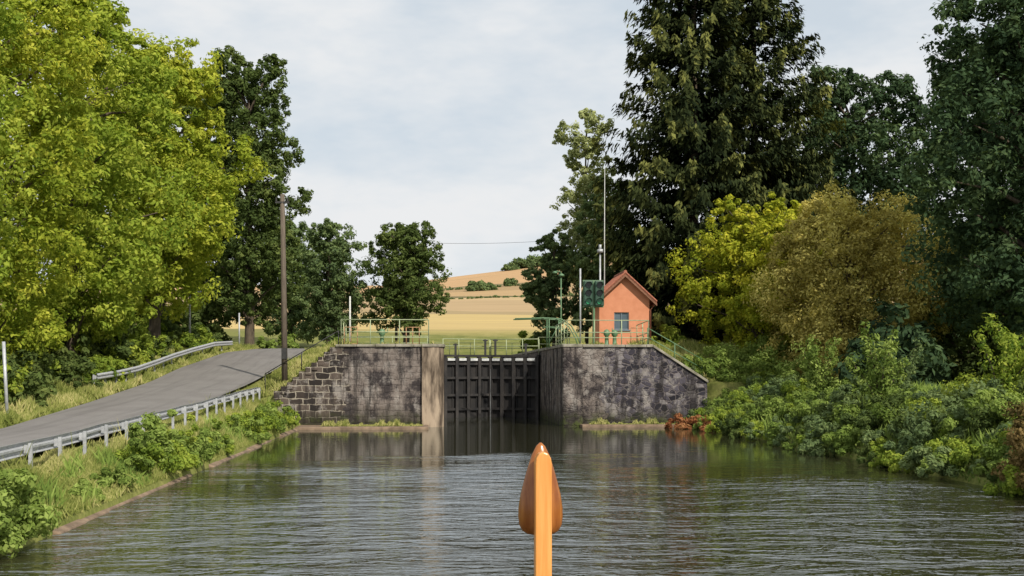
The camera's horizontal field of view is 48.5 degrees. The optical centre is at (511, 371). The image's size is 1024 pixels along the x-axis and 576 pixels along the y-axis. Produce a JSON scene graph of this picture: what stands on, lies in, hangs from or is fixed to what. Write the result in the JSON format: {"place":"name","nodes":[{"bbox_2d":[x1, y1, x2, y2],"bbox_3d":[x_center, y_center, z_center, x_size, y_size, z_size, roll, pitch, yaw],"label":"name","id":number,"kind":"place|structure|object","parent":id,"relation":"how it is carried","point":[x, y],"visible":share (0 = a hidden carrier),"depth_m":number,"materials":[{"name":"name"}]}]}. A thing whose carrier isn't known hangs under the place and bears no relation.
{"place":"outdoors","nodes":[
{"label":"outdoors","id":0,"kind":"place"},
{"bbox_2d":[0,348,304,446],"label":"asphalt road","id":1,"kind":"structure","parent":0,"point":[216,376],"depth_m":53.10,"materials":[{"name":"grey asphalt"}]},
{"bbox_2d":[256,335,356,397],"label":"embankment grass","id":2,"kind":"structure","parent":0,"point":[274,378],"depth_m":64.38,"materials":[{"name":"green plant"}]},
{"bbox_2d":[321,419,422,426],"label":"ledge grass","id":3,"kind":"structure","parent":0,"point":[347,423],"depth_m":58.19,"materials":[{"name":"green plant"}]},
{"bbox_2d":[1,0,1006,285],"label":"sky","id":4,"kind":"structure","parent":0,"point":[447,114],"materials":[{"name":"white"}]},
{"bbox_2d":[0,417,1023,575],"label":"canal water","id":5,"kind":"structure","parent":0,"point":[636,501],"depth_m":23.15,"materials":[{"name":"grey liquid"}]},
{"bbox_2d":[518,443,562,575],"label":"canal boat bow","id":6,"kind":"object","parent":5,"relation":"on","point":[540,512],"visible":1,"depth_m":4.93,"materials":[{"name":"orange wood"}]},
{"bbox_2d":[0,260,1023,557],"bbox_3d":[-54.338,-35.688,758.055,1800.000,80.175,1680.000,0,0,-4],"label":"ground","id":7,"kind":"structure","parent":0,"point":[478,320],"depth_m":148.18,"materials":[{"name":"plant"}]},
{"bbox_2d":[2,342,8,411],"bbox_3d":[-18.374,0.450,41.292,0.264,3.106,0.120,0,0,-4],"label":"road sign post","id":8,"kind":"object","parent":7,"relation":"on","point":[5,376],"visible":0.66,"depth_m":41.24,"materials":[{"name":"metal"}]},
{"bbox_2d":[0,0,66,307],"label":"roadside tree","id":9,"kind":"object","parent":7,"relation":"on","point":[15,18],"visible":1,"depth_m":46.93,"materials":[{"name":"green plant"}]},
{"bbox_2d":[0,0,109,369],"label":"roadside tree","id":10,"kind":"object","parent":7,"relation":"on","point":[26,283],"visible":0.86,"depth_m":54.79,"materials":[{"name":"green plant"}]},
{"bbox_2d":[0,409,186,558],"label":"bank shrubs","id":11,"kind":"object","parent":7,"relation":"on","point":[29,516],"visible":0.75,"depth_m":18.21,"materials":[{"name":"green plant"}]},
{"bbox_2d":[0,0,213,359],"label":"roadside tree","id":12,"kind":"object","parent":7,"relation":"on","point":[119,175],"visible":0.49,"depth_m":65.00,"materials":[{"name":"green plant"}]},
{"bbox_2d":[0,316,222,408],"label":"roadside undergrowth","id":13,"kind":"object","parent":7,"relation":"on","point":[38,382],"visible":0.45,"depth_m":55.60,"materials":[{"name":"green plant"}]},
{"bbox_2d":[0,298,231,384],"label":"woodland understorey","id":14,"kind":"object","parent":7,"relation":"on","point":[197,318],"visible":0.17,"depth_m":67.67,"materials":[{"name":"green plant"}]},
{"bbox_2d":[0,387,260,466],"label":"guard rail","id":15,"kind":"object","parent":7,"relation":"on","point":[12,451],"visible":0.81,"depth_m":30.98,"materials":[{"name":"metal"}]},
{"bbox_2d":[0,342,261,428],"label":"verge grass","id":16,"kind":"structure","parent":7,"relation":"on","point":[67,396],"depth_m":53.21,"materials":[{"name":"green plant"}]},
{"bbox_2d":[0,385,300,529],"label":"bank grass","id":17,"kind":"structure","parent":7,"relation":"on","point":[52,461],"depth_m":27.51,"materials":[{"name":"green plant"}]},
{"bbox_2d":[93,341,232,382],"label":"guard rail","id":18,"kind":"object","parent":7,"relation":"on","point":[134,370],"visible":0.86,"depth_m":66.91,"materials":[{"name":"metal"}]},
{"bbox_2d":[62,28,273,337],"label":"roadside tree","id":19,"kind":"object","parent":7,"relation":"on","point":[194,85],"visible":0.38,"depth_m":77.01,"materials":[{"name":"green plant"}]},
{"bbox_2d":[52,428,297,534],"bbox_3d":[-7.360,3.117,8.155,0.608,0.766,97.320,0,0,-4],"label":"canal bank edging","id":20,"kind":"object","parent":7,"relation":"on","point":[70,526],"visible":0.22,"depth_m":26.31,"materials":[{"name":"concrete"}]},
{"bbox_2d":[189,291,200,332],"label":"street lamp","id":21,"kind":"object","parent":7,"relation":"on","point":[190,315],"visible":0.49,"depth_m":80.54,"materials":[{"name":"metal"}]},
{"bbox_2d":[111,400,300,473],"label":"bank shrubs","id":22,"kind":"object","parent":7,"relation":"on","point":[183,460],"visible":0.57,"depth_m":32.52,"materials":[{"name":"green plant"}]},
{"bbox_2d":[124,402,292,470],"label":"bank shrubs","id":23,"kind":"object","parent":7,"relation":"on","point":[201,444],"visible":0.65,"depth_m":32.96,"materials":[{"name":"green plant"}]},
{"bbox_2d":[161,62,279,339],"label":"roadside tree","id":24,"kind":"object","parent":7,"relation":"on","point":[212,304],"visible":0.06,"depth_m":97.10,"materials":[{"name":"green plant"}]},
{"bbox_2d":[238,313,239,343],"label":"marker post","id":25,"kind":"object","parent":7,"relation":"on","point":[238,328],"visible":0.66,"depth_m":90.64,"materials":[{"name":"metal"}]},
{"bbox_2d":[194,45,313,344],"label":"poplar tree","id":26,"kind":"object","parent":7,"relation":"on","point":[245,270],"visible":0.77,"depth_m":94.37,"materials":[{"name":"green plant"}]},
{"bbox_2d":[275,194,288,382],"bbox_3d":[-12.401,-4.200,61.456,0.750,10.803,0.370,0,0,-4],"label":"utility pole","id":27,"kind":"object","parent":7,"relation":"on","point":[284,366],"visible":0.91,"depth_m":61.35,"materials":[{"name":"brown wood"}]},
{"bbox_2d":[259,216,322,341],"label":"maple tree","id":28,"kind":"object","parent":7,"relation":"on","point":[294,315],"visible":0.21,"depth_m":125.42,"materials":[{"name":"green plant"}]},
{"bbox_2d":[256,333,345,348],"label":"lockside bush","id":29,"kind":"object","parent":7,"relation":"on","point":[261,342],"visible":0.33,"depth_m":97.50,"materials":[{"name":"green plant"}]},
{"bbox_2d":[265,331,338,388],"bbox_3d":[-11.297,-0.585,61.099,4.157,3.270,0.058,0,0,9],"label":"slope handrail","id":30,"kind":"object","parent":7,"relation":"on","point":[301,355],"visible":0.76,"depth_m":61.07,"materials":[{"name":"green metal"}]},
{"bbox_2d":[290,218,378,344],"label":"maple tree","id":31,"kind":"object","parent":7,"relation":"on","point":[332,290],"visible":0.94,"depth_m":118.48,"materials":[{"name":"green plant"}]},
{"bbox_2d":[349,296,350,339],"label":"marker post","id":32,"kind":"object","parent":7,"relation":"on","point":[349,314],"visible":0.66,"depth_m":99.18,"materials":[{"name":"white metal"}]},
{"bbox_2d":[376,327,387,342],"bbox_3d":[-6.994,-1.875,61.236,0.475,1.050,0.464,0,0,40],"label":"lock winch","id":33,"kind":"object","parent":7,"relation":"on","point":[381,334],"visible":0.69,"depth_m":61.16,"materials":[{"name":"green paint"}]},
{"bbox_2d":[341,319,428,343],"bbox_3d":[-6.916,-2.046,62.917,4.652,1.492,5.560,0,0,-4],"label":"quay railing","id":34,"kind":"object","parent":7,"relation":"on","point":[370,331],"visible":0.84,"depth_m":60.17,"materials":[{"name":"green metal"}]},
{"bbox_2d":[395,276,397,340],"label":"utility pole","id":35,"kind":"object","parent":7,"relation":"on","point":[396,333],"depth_m":120.31,"materials":[{"name":"brown wood"}]},
{"bbox_2d":[416,241,534,243],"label":"overhead wire","id":36,"kind":"object","parent":35,"relation":"attached to","point":[472,243],"visible":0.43,"depth_m":119.89,"materials":[{"name":"black metal"}]},
{"bbox_2d":[363,220,451,343],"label":"oak tree","id":37,"kind":"object","parent":7,"relation":"on","point":[408,287],"visible":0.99,"depth_m":114.16,"materials":[{"name":"green plant"}]},
{"bbox_2d":[260,292,577,301],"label":"distant hedge","id":38,"kind":"object","parent":7,"relation":"on","point":[521,295],"visible":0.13,"depth_m":396.58,"materials":[{"name":"green plant"}]},
{"bbox_2d":[364,281,571,295],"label":"distant hedge","id":39,"kind":"object","parent":7,"relation":"on","point":[459,288],"visible":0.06,"depth_m":467.65,"materials":[{"name":"green plant"}]},
{"bbox_2d":[274,339,707,429],"bbox_3d":[-2.735,1.190,84.922,23.013,6.620,55.000,0,0,-4],"label":"canal lock","id":40,"kind":"object","parent":7,"relation":"on","point":[427,386],"visible":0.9,"depth_m":60.57,"materials":[{"name":"stone"}]},
{"bbox_2d":[276,339,337,390],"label":"grass","id":41,"kind":"structure","parent":40,"relation":"on","point":[296,374],"depth_m":59.89,"materials":[{"name":"green plant"}]},
{"bbox_2d":[358,336,569,354],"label":"chamber railing","id":42,"kind":"object","parent":40,"relation":"on","point":[449,348],"visible":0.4,"depth_m":80.43,"materials":[{"name":"green metal"}]},
{"bbox_2d":[443,338,522,354],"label":"gate walkway railing","id":43,"kind":"object","parent":40,"relation":"on","point":[490,346],"visible":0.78,"depth_m":73.85,"materials":[{"name":"metal"}]},
{"bbox_2d":[340,340,646,344],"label":"grass","id":44,"kind":"structure","parent":40,"relation":"on","point":[596,342],"depth_m":61.04,"materials":[{"name":"green plant"}]},
{"bbox_2d":[513,317,578,347],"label":"lock gate mechanism","id":45,"kind":"object","parent":40,"relation":"on","point":[546,319],"visible":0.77,"depth_m":66.41,"materials":[{"name":"green paint"}]},
{"bbox_2d":[553,270,563,343],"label":"green lamp post","id":46,"kind":"object","parent":40,"relation":"on","point":[561,275],"visible":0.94,"depth_m":66.35,"materials":[{"name":"metal"}]},
{"bbox_2d":[555,320,648,345],"bbox_3d":[4.954,-2.046,63.767,4.452,1.492,5.560,0,0,-4],"label":"quay railing","id":47,"kind":"object","parent":40,"relation":"on","point":[621,332],"visible":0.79,"depth_m":61.08,"materials":[{"name":"green metal"}]},
{"bbox_2d":[647,328,701,375],"bbox_3d":[8.883,-0.985,62.094,3.052,2.870,0.060,0,0,-4],"label":"slope handrail","id":48,"kind":"object","parent":40,"relation":"on","point":[674,348],"visible":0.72,"depth_m":62.07,"materials":[{"name":"green metal"}]},
{"bbox_2d":[344,327,643,344],"bbox_3d":[-0.899,-1.886,61.493,16.252,1.072,0.060,0,0,-4],"label":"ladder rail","id":49,"kind":"object","parent":7,"relation":"on","point":[419,334],"visible":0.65,"depth_m":61.15,"materials":[{"name":"metal"}]},
{"bbox_2d":[465,254,565,290],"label":"distant tree clump","id":50,"kind":"object","parent":7,"relation":"on","point":[516,264],"visible":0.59,"depth_m":593.14,"materials":[{"name":"green plant"}]},
{"bbox_2d":[519,229,583,345],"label":"alder tree","id":51,"kind":"object","parent":7,"relation":"on","point":[547,287],"visible":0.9,"depth_m":91.69,"materials":[{"name":"green plant"}]},
{"bbox_2d":[579,268,580,343],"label":"signpost pole","id":52,"kind":"object","parent":7,"relation":"on","point":[580,305],"visible":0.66,"depth_m":65.40,"materials":[{"name":"metal"}]},
{"bbox_2d":[549,107,616,343],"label":"birch tree","id":53,"kind":"object","parent":7,"relation":"on","point":[580,141],"visible":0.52,"depth_m":93.30,"materials":[{"name":"green plant"}]},
{"bbox_2d":[583,280,603,342],"bbox_3d":[4.484,-3.175,62.280,1.150,3.750,0.600,0,0,-4],"label":"lock traffic light","id":54,"kind":"object","parent":7,"relation":"on","point":[593,293],"visible":0.91,"depth_m":62.27,"materials":[{"name":"green paint"}]},
{"bbox_2d":[517,324,686,352],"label":"lockside bush","id":55,"kind":"object","parent":7,"relation":"on","point":[670,334],"visible":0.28,"depth_m":70.49,"materials":[{"name":"green plant"}]},
{"bbox_2d":[604,328,612,344],"bbox_3d":[5.175,-1.875,62.109,0.475,1.050,0.464,0,0,40],"label":"lock winch","id":56,"kind":"object","parent":7,"relation":"on","point":[606,339],"visible":0.65,"depth_m":62.02,"materials":[{"name":"green paint"}]},
{"bbox_2d":[565,176,652,333],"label":"alder tree","id":57,"kind":"object","parent":7,"relation":"on","point":[579,261],"visible":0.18,"depth_m":87.70,"materials":[{"name":"green plant"}]},
{"bbox_2d":[610,330,619,344],"bbox_3d":[5.645,-1.875,62.543,0.475,1.050,0.464,0,0,40],"label":"lock winch","id":58,"kind":"object","parent":7,"relation":"on","point":[614,339],"visible":0.69,"depth_m":62.46,"materials":[{"name":"green paint"}]},
{"bbox_2d":[592,270,656,344],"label":"lock keeper hut","id":59,"kind":"object","parent":7,"relation":"on","point":[627,296],"visible":0.74,"depth_m":68.67,"materials":[{"name":"concrete"}]},
{"bbox_2d":[597,244,602,279],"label":"camera mast","id":60,"kind":"object","parent":59,"relation":"attached to","point":[600,250],"visible":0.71,"depth_m":70.53,"materials":[{"name":"metal"}]},
{"bbox_2d":[604,172,604,285],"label":"radio antenna mast","id":61,"kind":"object","parent":59,"relation":"attached to","point":[604,228],"visible":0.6,"depth_m":72.08,"materials":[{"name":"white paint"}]},
{"bbox_2d":[615,314,627,328],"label":"window glass","id":62,"kind":"structure","parent":59,"relation":"in","point":[617,316],"depth_m":68.77,"materials":[{"name":"glass"}]},
{"bbox_2d":[614,312,629,330],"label":"window frame","id":63,"kind":"structure","parent":59,"relation":"in","point":[621,313],"depth_m":68.71,"materials":[{"name":"grey paint"}]},
{"bbox_2d":[621,223,667,329],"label":"alder tree","id":64,"kind":"object","parent":7,"relation":"on","point":[653,310],"visible":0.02,"depth_m":89.11,"materials":[{"name":"green plant"}]},
{"bbox_2d":[567,0,804,342],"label":"spruce tree","id":65,"kind":"object","parent":7,"relation":"on","point":[681,41],"visible":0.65,"depth_m":74.66,"materials":[{"name":"green plant"}]},
{"bbox_2d":[664,413,712,430],"bbox_3d":[9.518,2.578,57.535,2.297,0.947,4.327,0,0,-25],"label":"red dogwood","id":66,"kind":"object","parent":7,"relation":"on","point":[683,423],"visible":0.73,"depth_m":57.91,"materials":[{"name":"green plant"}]},
{"bbox_2d":[665,191,830,350],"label":"golden shrub tree","id":67,"kind":"object","parent":7,"relation":"on","point":[745,245],"visible":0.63,"depth_m":68.13,"materials":[{"name":"yellow plant"}]},
{"bbox_2d":[636,0,867,342],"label":"spruce tree","id":68,"kind":"object","parent":7,"relation":"on","point":[765,16],"visible":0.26,"depth_m":77.78,"materials":[{"name":"green plant"}]},
{"bbox_2d":[682,333,823,382],"bbox_3d":[12.913,-0.406,61.715,7.161,3.669,10.203,0,0,-4],"label":"riverside shrub","id":69,"kind":"object","parent":7,"relation":"on","point":[729,359],"visible":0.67,"depth_m":62.49,"materials":[{"name":"green plant"}]},
{"bbox_2d":[791,334,841,393],"bbox_3d":[13.413,-0.051,50.180,2.200,3.293,1.702,0,0,45],"label":"elder sapling","id":70,"kind":"object","parent":7,"relation":"on","point":[820,382],"visible":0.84,"depth_m":49.92,"materials":[{"name":"green plant"}]},
{"bbox_2d":[741,180,959,382],"bbox_3d":[18.798,-4.700,62.993,12.098,11.111,11.993,0,0,-4],"label":"autumn shrub tree","id":71,"kind":"object","parent":7,"relation":"on","point":[839,225],"visible":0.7,"depth_m":60.61,"materials":[{"name":"beige plant"}]},
{"bbox_2d":[683,369,1023,496],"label":"bramble thicket","id":72,"kind":"object","parent":7,"relation":"on","point":[849,435],"visible":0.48,"depth_m":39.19,"materials":[{"name":"green plant"}]},
{"bbox_2d":[686,366,1023,481],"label":"bramble thicket","id":73,"kind":"object","parent":7,"relation":"on","point":[919,431],"visible":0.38,"depth_m":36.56,"materials":[{"name":"green plant"}]},
{"bbox_2d":[786,64,938,321],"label":"alder tree","id":74,"kind":"object","parent":7,"relation":"on","point":[860,181],"visible":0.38,"depth_m":87.44,"materials":[{"name":"green plant"}]},
{"bbox_2d":[712,378,1023,487],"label":"bank grass","id":75,"kind":"structure","parent":7,"relation":"on","point":[982,439],"depth_m":36.78,"materials":[{"name":"green plant"}]},
{"bbox_2d":[719,296,1023,388],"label":"woodland understorey","id":76,"kind":"object","parent":7,"relation":"on","point":[936,357],"visible":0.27,"depth_m":50.21,"materials":[{"name":"green plant"}]},
{"bbox_2d":[844,319,911,408],"bbox_3d":[13.176,-0.067,40.977,1.897,3.680,1.872,0,0,-43],"label":"elder sapling","id":77,"kind":"object","parent":7,"relation":"on","point":[878,384],"visible":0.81,"depth_m":40.89,"materials":[{"name":"green plant"}]},
{"bbox_2d":[877,337,927,390],"bbox_3d":[14.776,0.110,43.204,1.778,2.835,1.814,0,0,-4],"label":"elder sapling","id":78,"kind":"object","parent":7,"relation":"on","point":[914,359],"visible":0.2,"depth_m":42.84,"materials":[{"name":"green plant"}]},
{"bbox_2d":[879,33,1023,315],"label":"alder tree","id":79,"kind":"object","parent":7,"relation":"on","point":[927,118],"visible":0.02,"depth_m":85.95,"materials":[{"name":"green plant"}]},
{"bbox_2d":[880,215,1023,382],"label":"dark hazel tree","id":80,"kind":"object","parent":7,"relation":"on","point":[960,350],"visible":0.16,"depth_m":60.49,"materials":[{"name":"green plant"}]},
{"bbox_2d":[897,0,1023,349],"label":"dark oak tree","id":81,"kind":"object","parent":7,"relation":"on","point":[1002,42],"visible":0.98,"depth_m":51.27,"materials":[{"name":"green plant"}]},
{"bbox_2d":[969,325,1023,394],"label":"elder sapling","id":82,"kind":"object","parent":7,"relation":"on","point":[1013,371],"visible":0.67,"depth_m":36.94,"materials":[{"name":"green plant"}]},
{"bbox_2d":[982,313,1023,394],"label":"elder sapling","id":83,"kind":"object","parent":7,"relation":"on","point":[999,332],"visible":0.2,"depth_m":39.55,"materials":[{"name":"green plant"}]},
{"bbox_2d":[991,401,1023,488],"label":"dark red shrub","id":84,"kind":"object","parent":7,"relation":"on","point":[1016,438],"visible":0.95,"depth_m":26.98,"materials":[{"name":"brown plant"}]},
{"bbox_2d":[589,417,675,424],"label":"ledge grass","id":85,"kind":"structure","parent":0,"point":[648,421],"depth_m":60.07,"materials":[{"name":"green plant"}]},
{"bbox_2d":[627,338,765,381],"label":"embankment grass","id":86,"kind":"structure","parent":0,"point":[695,347],"depth_m":67.50,"materials":[{"name":"green plant"}]}
]}

